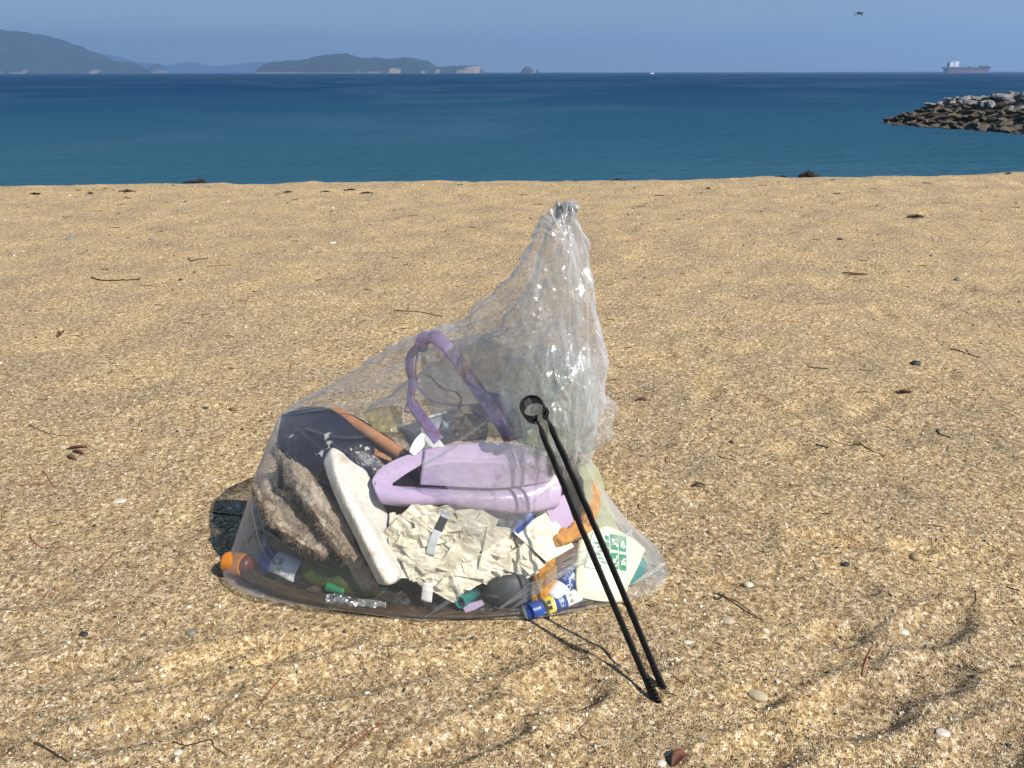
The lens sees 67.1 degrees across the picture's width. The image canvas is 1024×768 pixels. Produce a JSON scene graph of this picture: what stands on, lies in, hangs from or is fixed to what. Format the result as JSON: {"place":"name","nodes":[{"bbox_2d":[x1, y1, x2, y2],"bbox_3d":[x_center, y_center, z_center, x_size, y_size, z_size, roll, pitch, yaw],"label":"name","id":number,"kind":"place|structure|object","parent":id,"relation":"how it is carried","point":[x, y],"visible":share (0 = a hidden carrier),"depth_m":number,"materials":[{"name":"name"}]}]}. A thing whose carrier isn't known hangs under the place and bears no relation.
{"place":"outdoors","nodes":[
{"label":"outdoors","id":0,"kind":"place"},
{"bbox_2d":[0,29,151,73],"bbox_3d":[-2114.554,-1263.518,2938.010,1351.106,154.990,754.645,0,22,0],"label":"island hills","id":1,"kind":"structure","parent":0,"point":[25,53],"depth_m":2790.64,"materials":[{"name":"vegetation"},{"name":"rock"},{"name":"soil"}]},
{"bbox_2d":[148,63,167,72],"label":"islet","id":2,"kind":"object","parent":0,"point":[156,68],"visible":0.73,"depth_m":3853.86,"materials":[{"name":"grey stone"}]},
{"bbox_2d":[100,54,280,72],"bbox_3d":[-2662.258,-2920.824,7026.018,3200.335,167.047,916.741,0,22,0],"label":"hills","id":3,"kind":"structure","parent":0,"point":[192,67],"depth_m":6837.34,"materials":[{"name":"blue stone"}]},
{"bbox_2d":[254,53,484,72],"bbox_3d":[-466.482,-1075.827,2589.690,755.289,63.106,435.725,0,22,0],"label":"island","id":4,"kind":"structure","parent":0,"point":[339,63],"depth_m":2472.44,"materials":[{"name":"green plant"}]},
{"bbox_2d":[0,172,1023,767],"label":"sand beach","id":5,"kind":"structure","parent":0,"point":[670,306],"depth_m":2.29,"materials":[{"name":"beige sand"}]},
{"bbox_2d":[5,529,68,551],"bbox_3d":[-1.077,0.360,1.789,0.142,0.010,0.092,0,22,0],"label":"twig","id":6,"kind":"object","parent":5,"relation":"on","point":[36,543],"visible":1,"depth_m":1.77,"materials":[{"name":"brown wood"}]},
{"bbox_2d":[20,471,55,488],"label":"twig","id":7,"kind":"object","parent":5,"relation":"on","point":[40,484],"visible":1,"depth_m":2.02,"materials":[{"name":"brown wood"}]},
{"bbox_2d":[34,742,67,761],"bbox_3d":[-0.728,0.585,1.224,0.083,0.012,0.008,11,24,25],"label":"twig","id":8,"kind":"object","parent":5,"relation":"on","point":[46,748],"visible":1,"depth_m":1.23,"materials":[{"name":"brown wood"}]},
{"bbox_2d":[31,426,73,435],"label":"twig","id":9,"kind":"object","parent":5,"relation":"on","point":[51,433],"visible":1,"depth_m":2.30,"materials":[{"name":"brown wood"}]},
{"bbox_2d":[58,445,66,448],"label":"stone","id":10,"kind":"object","parent":5,"relation":"on","point":[62,446],"visible":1,"depth_m":2.21,"materials":[{"name":"white stone"}]},
{"bbox_2d":[67,445,86,448],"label":"dead leaf","id":11,"kind":"object","parent":5,"relation":"on","point":[73,446],"visible":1,"depth_m":2.20,"materials":[{"name":"brown plant"}]},
{"bbox_2d":[79,631,87,636],"bbox_3d":[-0.824,0.481,1.485,0.018,0.011,0.014,0,22,0],"label":"pebble","id":12,"kind":"object","parent":5,"relation":"on","point":[83,634],"visible":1,"depth_m":1.48,"materials":[{"name":"grey stone"}]},
{"bbox_2d":[91,552,113,581],"bbox_3d":[-0.897,0.399,1.682,0.013,0.006,0.113,-1,22,-3],"label":"twig","id":13,"kind":"object","parent":5,"relation":"on","point":[102,564],"visible":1,"depth_m":1.69,"materials":[{"name":"brown wood"}]},
{"bbox_2d":[90,277,139,280],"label":"twig","id":14,"kind":"object","parent":5,"relation":"on","point":[114,280],"visible":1,"depth_m":4.00,"materials":[{"name":"brown wood"}]},
{"bbox_2d":[113,498,126,502],"bbox_3d":[-0.992,0.295,1.952,0.035,0.004,0.024,0,22,0],"label":"shell","id":15,"kind":"object","parent":5,"relation":"on","point":[121,500],"visible":1,"depth_m":1.95},
{"bbox_2d":[119,189,135,191],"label":"seaweed clump","id":16,"kind":"object","parent":5,"relation":"on","point":[127,190],"visible":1,"depth_m":6.91,"materials":[{"name":"brown plant"}]},
{"bbox_2d":[173,749,182,755],"bbox_3d":[-0.530,0.584,1.225,0.014,0.005,0.013,0,22,0],"label":"shell","id":17,"kind":"object","parent":5,"relation":"on","point":[177,752],"visible":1,"depth_m":1.22},
{"bbox_2d":[186,629,195,635],"bbox_3d":[-0.618,0.479,1.484,0.021,0.012,0.015,0,22,0],"label":"pebble","id":18,"kind":"object","parent":5,"relation":"on","point":[190,632],"visible":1,"depth_m":1.48,"materials":[{"name":"grey stone"}]},
{"bbox_2d":[182,180,203,182],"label":"seaweed clump","id":19,"kind":"object","parent":5,"relation":"on","point":[190,181],"visible":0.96,"depth_m":15.95,"materials":[{"name":"brown plant"}]},
{"bbox_2d":[173,739,226,755],"bbox_3d":[-0.494,0.576,1.237,0.097,0.007,0.023,5,23,13],"label":"twig","id":20,"kind":"object","parent":5,"relation":"on","point":[197,743],"visible":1,"depth_m":1.24,"materials":[{"name":"brown wood"}]},
{"bbox_2d":[212,512,241,516],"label":"twig","id":21,"kind":"object","parent":5,"relation":"on","point":[226,514],"visible":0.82,"depth_m":1.89,"materials":[{"name":"brown wood"}]},
{"bbox_2d":[257,677,281,708],"bbox_3d":[-0.422,0.535,1.338,0.008,0.010,0.078,5,23,13],"label":"twig","id":22,"kind":"object","parent":5,"relation":"on","point":[269,691],"visible":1,"depth_m":1.35,"materials":[{"name":"brown wood"}]},
{"bbox_2d":[298,603,308,608],"bbox_3d":[-0.423,0.449,1.564,0.023,0.017,0.019,0,22,0],"label":"pebble","id":23,"kind":"object","parent":5,"relation":"on","point":[303,604],"visible":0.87,"depth_m":1.56,"materials":[{"name":"beige stone"}]},
{"bbox_2d":[328,723,380,766],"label":"twig","id":24,"kind":"object","parent":5,"relation":"on","point":[378,725],"visible":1,"depth_m":1.25,"materials":[{"name":"brown wood"}]},
{"bbox_2d":[393,310,442,316],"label":"twig","id":25,"kind":"object","parent":5,"relation":"on","point":[415,311],"visible":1,"depth_m":3.49,"materials":[{"name":"brown wood"}]},
{"bbox_2d":[223,201,669,619],"bbox_3d":[-0.147,0.008,1.603,0.964,0.790,0.511,0,22,0],"label":"rubbish bag","id":26,"kind":"object","parent":5,"relation":"on","point":[623,522],"visible":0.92,"depth_m":1.55,"materials":[{"name":"clear plastic"}]},
{"bbox_2d":[220,551,257,575],"bbox_3d":[-0.579,0.380,1.635,0.074,0.050,0.047,9,24,22],"label":"orange cup","id":27,"kind":"object","parent":26,"relation":"in","point":[235,563],"visible":0.91,"depth_m":1.62,"materials":[{"name":"plastic"}]},
{"bbox_2d":[251,543,302,581],"bbox_3d":[-0.467,0.384,1.625,0.176,0.066,0.057,9,24,21],"label":"clear bottle","id":28,"kind":"object","parent":26,"relation":"in","point":[281,564],"visible":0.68,"depth_m":1.61,"materials":[{"name":"plastic"}]},
{"bbox_2d":[274,468,293,498],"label":"foam slab","id":29,"kind":"structure","parent":26,"relation":"in","point":[286,493],"depth_m":1.67,"materials":[{"name":"grey plastic"}]},
{"bbox_2d":[247,474,332,560],"bbox_3d":[-0.450,0.276,1.548,0.219,0.135,0.086,16,27,34],"label":"fibrous log","id":30,"kind":"object","parent":26,"relation":"in","point":[285,520],"visible":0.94,"depth_m":1.53,"materials":[{"name":"wood"}]},
{"bbox_2d":[268,442,362,568],"bbox_3d":[-0.405,0.240,1.550,0.271,0.206,0.078,17,28,36],"label":"fibrous log","id":31,"kind":"object","parent":26,"relation":"in","point":[329,518],"visible":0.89,"depth_m":1.51,"materials":[{"name":"brown wood"}]},
{"bbox_2d":[325,594,358,609],"bbox_3d":[-0.339,0.435,1.539,0.071,0.031,0.018,3,22,6],"label":"foil wrapper","id":32,"kind":"object","parent":26,"relation":"in","point":[341,599],"visible":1,"depth_m":1.53,"materials":[{"name":"silver metal"}]},
{"bbox_2d":[300,553,389,596],"bbox_3d":[-0.323,0.391,1.595,0.227,0.074,0.080,6,23,14],"label":"green bottle","id":33,"kind":"object","parent":26,"relation":"in","point":[319,572],"visible":0.57,"depth_m":1.57,"materials":[{"name":"green glass"}]},
{"bbox_2d":[276,407,425,500],"bbox_3d":[-0.338,0.152,1.575,0.336,0.165,0.120,5,23,13],"label":"tub piece","id":34,"kind":"object","parent":26,"relation":"in","point":[309,438],"visible":0.62,"depth_m":1.56,"materials":[{"name":"blue plastic"}]},
{"bbox_2d":[374,446,391,461],"bbox_3d":[-0.274,0.133,1.555,0.084,0.026,0.019,19,29,38],"label":"plastic flake","id":35,"kind":"object","parent":34,"relation":"on","point":[377,453],"visible":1,"depth_m":1.54,"materials":[{"name":"orange plastic"}]},
{"bbox_2d":[333,501,379,589],"bbox_3d":[-0.348,0.285,1.575,0.217,0.236,0.081,18,28,38],"label":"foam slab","id":36,"kind":"object","parent":26,"relation":"in","point":[363,575],"depth_m":1.54,"materials":[{"name":"grey plastic"}]},
{"bbox_2d":[324,448,402,584],"bbox_3d":[-0.296,0.258,1.526,0.202,0.241,0.091,19,29,39],"label":"foam slab","id":37,"kind":"object","parent":26,"relation":"in","point":[363,509],"depth_m":1.49,"materials":[{"name":"white plastic"}]},
{"bbox_2d":[330,405,405,457],"bbox_3d":[-0.296,0.096,1.574,0.201,0.067,0.023,15,26,33],"label":"plastic pipe","id":38,"kind":"object","parent":26,"relation":"in","point":[381,440],"visible":0.89,"depth_m":1.55,"materials":[{"name":"orange-brown plastic"},{"name":"black plastic"}]},
{"bbox_2d":[363,405,401,432],"bbox_3d":[-0.271,0.072,1.612,0.086,0.037,0.067,0,22,0],"label":"plastic film","id":39,"kind":"object","parent":26,"relation":"in","point":[384,414],"visible":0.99,"depth_m":1.63,"materials":[{"name":"clear plastic"}]},
{"bbox_2d":[241,568,594,617],"bbox_3d":[-0.203,0.423,1.559,0.759,0.039,0.101,2,22,5],"label":"brown sheet","id":40,"kind":"object","parent":26,"relation":"in","point":[295,594],"visible":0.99,"depth_m":1.53,"materials":[{"name":"plastic"}]},
{"bbox_2d":[460,600,483,611],"bbox_3d":[-0.079,0.440,1.528,0.048,0.024,0.009,-2,22,-4],"label":"plastic shard","id":41,"kind":"object","parent":40,"relation":"on","point":[471,606],"visible":1,"depth_m":1.53,"materials":[{"name":"pink plastic"}]},
{"bbox_2d":[265,446,583,611],"bbox_3d":[-0.158,0.286,1.593,0.735,0.269,0.243,0,22,0],"label":"crate panel","id":42,"kind":"object","parent":26,"relation":"in","point":[405,591],"visible":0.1,"depth_m":1.60,"materials":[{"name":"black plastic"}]},
{"bbox_2d":[325,582,343,593],"bbox_3d":[-0.360,0.417,1.576,0.043,0.030,0.023,4,22,10],"label":"bottle cap","id":43,"kind":"object","parent":42,"relation":"on","point":[332,588],"visible":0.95,"depth_m":1.57,"materials":[{"name":"green plastic"}]},
{"bbox_2d":[481,574,532,605],"bbox_3d":[-0.008,0.404,1.559,0.109,0.075,0.086,0,22,0],"label":"rubber bowl","id":44,"kind":"object","parent":42,"relation":"on","point":[503,590],"visible":0.95,"depth_m":1.53,"materials":[{"name":"grey rubber"}]},
{"bbox_2d":[548,564,575,598],"bbox_3d":[0.105,0.404,1.570,0.047,0.066,0.087,19,29,39],"label":"blue tube","id":45,"kind":"object","parent":42,"relation":"on","point":[565,583],"visible":0.8,"depth_m":1.55,"materials":[{"name":"white plastic"}]},
{"bbox_2d":[395,408,459,450],"bbox_3d":[-0.179,0.093,1.641,0.137,0.114,0.133,0,22,0],"label":"ribbed cup","id":46,"kind":"object","parent":26,"relation":"in","point":[411,431],"visible":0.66,"depth_m":1.59,"materials":[{"name":"white plastic"}]},
{"bbox_2d":[421,582,433,602],"bbox_3d":[-0.167,0.410,1.519,0.026,0.042,0.013,0,22,0],"label":"white strip","id":47,"kind":"object","parent":26,"relation":"in","point":[427,592],"visible":1,"depth_m":1.52,"materials":[{"name":"plastic"}]},
{"bbox_2d":[404,330,513,443],"bbox_3d":[-0.112,0.012,1.514,0.252,0.207,0.094,9,24,21],"label":"lilac frame","id":48,"kind":"object","parent":26,"relation":"in","point":[466,373],"visible":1,"depth_m":1.53,"materials":[{"name":"purple plastic"}]},
{"bbox_2d":[423,373,461,412],"bbox_3d":[-0.137,0.015,1.566,0.107,0.061,0.019,17,28,36],"label":"frayed cord","id":49,"kind":"object","parent":48,"relation":"hanging from","point":[440,386],"visible":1,"depth_m":1.56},
{"bbox_2d":[441,420,487,442],"bbox_3d":[-0.099,0.100,1.564,0.110,0.033,0.022,10,24,22],"label":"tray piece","id":50,"kind":"object","parent":26,"relation":"in","point":[446,426],"visible":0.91,"depth_m":1.57,"materials":[{"name":"grey plastic"}]},
{"bbox_2d":[372,443,560,513],"bbox_3d":[-0.086,0.189,1.506,0.370,0.143,0.084,0,22,0],"label":"broken basin","id":51,"kind":"object","parent":26,"relation":"in","point":[494,477],"visible":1,"depth_m":1.50,"materials":[{"name":"purple plastic"}]},
{"bbox_2d":[409,433,443,454],"bbox_3d":[-0.164,0.119,1.527,0.073,0.036,0.038,2,22,5],"label":"torn strip","id":52,"kind":"object","parent":51,"relation":"on","point":[419,442],"visible":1,"depth_m":1.53,"materials":[{"name":"white plastic"}]},
{"bbox_2d":[455,587,482,608],"bbox_3d":[-0.086,0.426,1.543,0.025,0.037,0.064,14,26,32],"label":"teal tube","id":53,"kind":"object","parent":26,"relation":"in","point":[472,595],"visible":1,"depth_m":1.53,"materials":[{"name":"plastic"}]},
{"bbox_2d":[451,413,488,441],"bbox_3d":[-0.083,0.088,1.551,0.080,0.050,0.043,5,22,12],"label":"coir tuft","id":54,"kind":"object","parent":26,"relation":"in","point":[468,427],"visible":1,"depth_m":1.54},
{"bbox_2d":[421,337,518,414],"bbox_3d":[-0.083,0.004,1.557,0.239,0.193,0.058,12,25,27],"label":"plastic film","id":55,"kind":"object","parent":26,"relation":"in","point":[498,373],"visible":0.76,"depth_m":1.53,"materials":[{"name":"clear plastic"}]},
{"bbox_2d":[382,504,573,602],"bbox_3d":[-0.064,0.321,1.521,0.386,0.212,0.079,-2,22,-6],"label":"crumpled sheet","id":56,"kind":"object","parent":26,"relation":"in","point":[475,547],"visible":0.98,"depth_m":1.50,"materials":[{"name":"beige paper"}]},
{"bbox_2d":[426,509,450,555],"bbox_3d":[-0.142,0.286,1.486,0.053,0.093,0.011,-9,24,-21],"label":"grey strap","id":57,"kind":"object","parent":56,"relation":"attached to","point":[437,531],"visible":1,"depth_m":1.48,"materials":[{"name":"white plastic"}]},
{"bbox_2d":[485,511,497,517],"bbox_3d":[-0.049,0.272,1.524,0.044,0.055,0.018,-4,22,-10],"label":"plastic shard","id":58,"kind":"object","parent":56,"relation":"on","point":[494,514],"visible":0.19,"depth_m":1.52,"materials":[{"name":"grey plastic"}]},
{"bbox_2d":[510,512,534,536],"bbox_3d":[0.020,0.276,1.536,0.058,0.056,0.026,-11,25,-26],"label":"blue tube","id":59,"kind":"object","parent":56,"relation":"on","point":[522,522],"visible":0.68,"depth_m":1.52,"materials":[{"name":"blue plastic"}]},
{"bbox_2d":[468,405,490,422],"bbox_3d":[-0.064,0.061,1.556,0.020,0.039,0.055,-19,29,-39],"label":"plastic shard","id":60,"kind":"object","parent":26,"relation":"in","point":[478,410],"visible":0.57,"depth_m":1.55,"materials":[{"name":"purple plastic"}]},
{"bbox_2d":[488,392,522,441],"bbox_3d":[-0.016,0.063,1.529,0.032,0.080,0.109,-15,26,-32],"label":"plastic shard","id":61,"kind":"object","parent":26,"relation":"in","point":[503,404],"visible":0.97,"depth_m":1.52,"materials":[{"name":"plastic"}]},
{"bbox_2d":[496,512,520,527],"bbox_3d":[0.000,0.268,1.533,0.063,0.058,0.020,-7,23,-16],"label":"plastic film","id":62,"kind":"object","parent":26,"relation":"in","point":[507,520],"visible":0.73,"depth_m":1.53,"materials":[{"name":"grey plastic"}]},
{"bbox_2d":[532,558,556,600],"bbox_3d":[0.064,0.396,1.548,0.073,0.082,0.038,-16,27,-34],"label":"ochre sponge","id":63,"kind":"object","parent":26,"relation":"in","point":[538,583],"visible":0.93,"depth_m":1.54},
{"bbox_2d":[503,345,596,456],"bbox_3d":[0.084,0.048,1.508,0.198,0.265,0.101,-6,23,-14],"label":"plastic film","id":64,"kind":"object","parent":26,"relation":"in","point":[578,439],"visible":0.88,"depth_m":1.53,"materials":[{"name":"clear plastic"}]},
{"bbox_2d":[521,588,582,619],"bbox_3d":[0.081,0.435,1.545,0.127,0.028,0.038,-8,23,-20],"label":"striped tube","id":65,"kind":"object","parent":26,"relation":"in","point":[540,608],"visible":0.98,"depth_m":1.53,"materials":[{"name":"blue plastic"}]},
{"bbox_2d":[554,543,578,564],"bbox_3d":[0.111,0.343,1.564,0.085,0.054,0.022,-8,23,-18],"label":"brown cloth","id":66,"kind":"object","parent":26,"relation":"in","point":[565,557],"visible":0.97,"depth_m":1.56,"materials":[{"name":"fabric"}]},
{"bbox_2d":[553,479,600,546],"bbox_3d":[0.141,0.260,1.577,0.057,0.106,0.154,14,26,30],"label":"foam lump","id":67,"kind":"object","parent":26,"relation":"in","point":[569,534],"visible":0.62,"depth_m":1.56,"materials":[{"name":"orange plastic"}]},
{"bbox_2d":[546,495,573,527],"bbox_3d":[0.094,0.265,1.561,0.064,0.073,0.027,-10,24,-24],"label":"plastic shard","id":68,"kind":"object","parent":67,"relation":"on","point":[561,515],"visible":0.71,"depth_m":1.56,"materials":[{"name":"plastic"}]},
{"bbox_2d":[577,460,618,529],"bbox_3d":[0.183,0.247,1.607,0.078,0.194,0.126,12,25,28],"label":"plastic film","id":69,"kind":"object","parent":26,"relation":"in","point":[604,518],"visible":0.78,"depth_m":1.60,"materials":[{"name":"white plastic"}]},
{"bbox_2d":[573,526,644,601],"bbox_3d":[0.195,0.356,1.613,0.122,0.123,0.208,11,25,26],"label":"cream jug","id":70,"kind":"object","parent":26,"relation":"in","point":[626,556],"visible":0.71,"depth_m":1.58,"materials":[{"name":"plastic"}]},
{"bbox_2d":[628,558,647,586],"bbox_3d":[0.264,0.399,1.625,0.026,0.025,0.093,11,24,25],"label":"teal wedge","id":71,"kind":"object","parent":26,"relation":"in","point":[640,571],"visible":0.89,"depth_m":1.62,"materials":[{"name":"plastic"}]},
{"bbox_2d":[0,183,1023,767],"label":"shell grit","id":72,"kind":"object","parent":5,"relation":"on","point":[550,617],"visible":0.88,"depth_m":1.64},
{"bbox_2d":[0,181,1023,767],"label":"plant litter","id":73,"kind":"object","parent":5,"relation":"on","point":[602,473],"visible":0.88,"depth_m":2.08,"materials":[{"name":"plant"}]},
{"bbox_2d":[519,395,666,703],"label":"fire tongs","id":74,"kind":"object","parent":5,"relation":"on","point":[526,402],"visible":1,"depth_m":1.39,"materials":[{"name":"black paint"}]},
{"bbox_2d":[657,759,665,766],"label":"shell","id":75,"kind":"object","parent":5,"relation":"on","point":[661,762],"visible":1,"depth_m":1.21},
{"bbox_2d":[671,748,687,766],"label":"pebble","id":76,"kind":"object","parent":5,"relation":"on","point":[679,755],"visible":1,"depth_m":1.21,"materials":[{"name":"pink stone"}]},
{"bbox_2d":[692,482,706,487],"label":"dead leaf","id":77,"kind":"object","parent":5,"relation":"on","point":[696,483],"visible":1,"depth_m":2.00,"materials":[{"name":"brown plant"}]},
{"bbox_2d":[706,529,716,534],"bbox_3d":[0.467,0.348,1.807,0.023,0.017,0.019,0,22,0],"label":"pebble","id":78,"kind":"object","parent":5,"relation":"on","point":[711,531],"visible":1,"depth_m":1.80,"materials":[{"name":"beige stone"}]},
{"bbox_2d":[721,616,733,623],"bbox_3d":[0.423,0.464,1.514,0.027,0.009,0.024,0,22,0],"label":"stone","id":79,"kind":"object","parent":5,"relation":"on","point":[727,619],"visible":1,"depth_m":1.51,"materials":[{"name":"beige stone"}]},
{"bbox_2d":[717,593,762,620],"bbox_3d":[0.461,0.447,1.555,0.014,0.006,0.109,-16,27,-35],"label":"twig","id":80,"kind":"object","parent":5,"relation":"on","point":[725,597],"visible":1,"depth_m":1.56,"materials":[{"name":"brown wood"}]},
{"bbox_2d":[744,582,753,587],"bbox_3d":[0.501,0.424,1.629,0.024,0.010,0.017,0,22,0],"label":"shell","id":81,"kind":"object","parent":5,"relation":"on","point":[748,584],"visible":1,"depth_m":1.62},
{"bbox_2d":[747,689,767,701],"bbox_3d":[0.428,0.544,1.345,0.035,0.014,0.026,0,22,0],"label":"stone","id":82,"kind":"object","parent":5,"relation":"on","point":[757,695],"visible":1,"depth_m":1.34,"materials":[{"name":"beige stone"}]},
{"bbox_2d":[798,169,822,177],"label":"seaweed clump","id":83,"kind":"object","parent":5,"relation":"on","point":[807,174],"visible":0.98,"depth_m":14.96,"materials":[{"name":"brown plant"}]},
{"bbox_2d":[842,272,868,273],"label":"twig","id":84,"kind":"object","parent":5,"relation":"on","point":[854,273],"visible":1,"depth_m":4.10,"materials":[{"name":"brown wood"}]},
{"bbox_2d":[833,440,884,455],"bbox_3d":[1.007,0.181,2.231,0.148,0.017,0.034,19,29,40],"label":"twig","id":85,"kind":"object","parent":5,"relation":"on","point":[858,444],"visible":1,"depth_m":2.23,"materials":[{"name":"brown wood"}]},
{"bbox_2d":[862,646,872,676],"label":"twig","id":86,"kind":"object","parent":5,"relation":"on","point":[866,659],"visible":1,"depth_m":1.42,"materials":[{"name":"brown wood"}]},
{"bbox_2d":[896,389,911,391],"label":"dead leaf","id":87,"kind":"object","parent":5,"relation":"on","point":[904,390],"visible":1,"depth_m":2.60,"materials":[{"name":"brown plant"}]},
{"bbox_2d":[900,629,908,635],"bbox_3d":[0.763,0.484,1.506,0.021,0.008,0.019,0,22,0],"label":"shell","id":88,"kind":"object","parent":5,"relation":"on","point":[904,632],"visible":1,"depth_m":1.50},
{"bbox_2d":[909,552,921,560],"bbox_3d":[0.900,0.385,1.722,0.027,0.016,0.025,0,22,0],"label":"pebble","id":89,"kind":"object","parent":5,"relation":"on","point":[917,556],"visible":1,"depth_m":1.71,"materials":[{"name":"beige stone"}]},
{"bbox_2d":[907,214,923,217],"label":"seaweed clump","id":90,"kind":"object","parent":5,"relation":"on","point":[915,216],"visible":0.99,"depth_m":5.73,"materials":[{"name":"black plant"}]},
{"bbox_2d":[910,360,920,364],"bbox_3d":[1.486,-0.075,2.845,0.037,0.022,0.034,0,22,0],"label":"pebble","id":91,"kind":"object","parent":5,"relation":"on","point":[915,362],"visible":0.91,"depth_m":2.83,"materials":[{"name":"grey stone"}]},
{"bbox_2d":[936,728,950,736],"bbox_3d":[0.702,0.568,1.258,0.023,0.005,0.019,0,22,0],"label":"shell","id":92,"kind":"object","parent":5,"relation":"on","point":[942,732],"visible":1,"depth_m":1.26},
{"bbox_2d":[950,349,981,357],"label":"twig","id":93,"kind":"object","parent":5,"relation":"on","point":[964,352],"visible":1,"depth_m":2.96,"materials":[{"name":"brown wood"}]},
{"bbox_2d":[988,605,1023,607],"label":"twig","id":94,"kind":"object","parent":5,"relation":"on","point":[1004,606],"visible":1,"depth_m":1.56,"materials":[{"name":"wood"}]},
{"bbox_2d":[0,72,1023,185],"bbox_3d":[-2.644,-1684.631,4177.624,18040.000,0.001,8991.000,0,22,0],"label":"sea","id":95,"kind":"structure","parent":0,"point":[172,128],"depth_m":44.66,"materials":[{"name":"liquid"}]},
{"bbox_2d":[882,91,1023,133],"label":"breakwater","id":96,"kind":"object","parent":95,"relation":"in","point":[999,112],"visible":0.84,"depth_m":43.92,"materials":[{"name":"grey stone"}]},
{"bbox_2d":[941,58,990,72],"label":"cargo ship","id":97,"kind":"object","parent":95,"relation":"on","point":[953,66],"visible":0.86,"depth_m":1753.64,"materials":[{"name":"red paint"}]},
{"bbox_2d":[0,0,1023,71],"label":"sky","id":98,"kind":"structure","parent":0,"point":[490,35],"materials":[{"name":"blue"}]},
{"bbox_2d":[520,66,535,72],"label":"islet","id":99,"kind":"object","parent":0,"point":[527,69],"visible":0.88,"depth_m":2482.51,"materials":[{"name":"grey stone"}]}
]}

